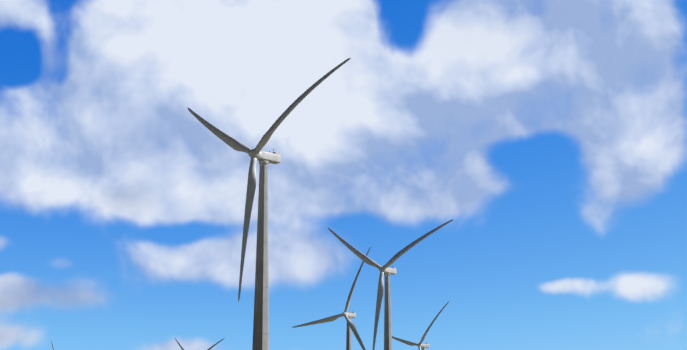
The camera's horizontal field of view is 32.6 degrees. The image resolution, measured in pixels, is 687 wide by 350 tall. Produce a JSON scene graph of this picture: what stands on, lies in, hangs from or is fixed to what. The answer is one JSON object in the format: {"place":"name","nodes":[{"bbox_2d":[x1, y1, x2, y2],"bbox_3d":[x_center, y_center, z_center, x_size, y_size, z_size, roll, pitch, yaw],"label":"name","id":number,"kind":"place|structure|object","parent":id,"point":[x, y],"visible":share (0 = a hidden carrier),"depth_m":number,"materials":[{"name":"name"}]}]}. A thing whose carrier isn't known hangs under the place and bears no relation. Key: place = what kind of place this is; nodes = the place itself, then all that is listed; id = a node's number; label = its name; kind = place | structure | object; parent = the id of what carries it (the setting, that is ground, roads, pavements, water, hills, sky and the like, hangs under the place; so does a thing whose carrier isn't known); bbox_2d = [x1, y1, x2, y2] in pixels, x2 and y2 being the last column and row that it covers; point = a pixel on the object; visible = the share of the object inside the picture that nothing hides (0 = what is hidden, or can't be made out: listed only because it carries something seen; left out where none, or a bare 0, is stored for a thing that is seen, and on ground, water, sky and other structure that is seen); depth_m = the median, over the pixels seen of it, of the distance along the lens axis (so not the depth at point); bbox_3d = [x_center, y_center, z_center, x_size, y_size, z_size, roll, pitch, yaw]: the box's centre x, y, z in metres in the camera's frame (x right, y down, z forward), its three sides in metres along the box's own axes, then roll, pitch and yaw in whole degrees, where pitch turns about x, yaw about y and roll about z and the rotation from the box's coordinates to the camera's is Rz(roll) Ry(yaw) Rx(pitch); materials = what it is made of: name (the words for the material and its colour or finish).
{"place":"outdoors","nodes":[
{"label":"outdoors","id":0,"kind":"place"},
{"bbox_2d":[175,338,224,349],"bbox_3d":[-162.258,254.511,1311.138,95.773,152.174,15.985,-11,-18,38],"label":"turbine","id":1,"kind":"object","parent":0,"point":[211,347],"visible":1,"depth_m":1304.42,"materials":[{"name":"metal"}]},
{"bbox_2d":[188,58,350,349],"bbox_3d":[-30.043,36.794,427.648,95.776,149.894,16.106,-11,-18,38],"label":"turbine","id":2,"kind":"object","parent":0,"point":[261,314],"visible":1,"depth_m":429.03,"materials":[{"name":"metal"}]},
{"bbox_2d":[292,247,370,349],"bbox_3d":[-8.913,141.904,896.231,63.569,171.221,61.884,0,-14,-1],"label":"turbine","id":3,"kind":"object","parent":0,"point":[348,316],"visible":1,"depth_m":898.05,"materials":[{"name":"metal"}]},
{"bbox_2d":[0,0,686,349],"label":"sky","id":4,"kind":"structure","parent":0,"point":[552,134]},
{"bbox_2d":[328,219,453,349],"bbox_3d":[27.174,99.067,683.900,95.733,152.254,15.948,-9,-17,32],"label":"turbine","id":5,"kind":"object","parent":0,"point":[385,270],"visible":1,"depth_m":688.11,"materials":[{"name":"metal"}]},
{"bbox_2d":[392,302,448,349],"bbox_3d":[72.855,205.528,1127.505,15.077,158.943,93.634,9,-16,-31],"label":"turbine","id":6,"kind":"object","parent":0,"point":[423,346],"visible":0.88,"depth_m":1129.67,"materials":[{"name":"metal"}]}
]}

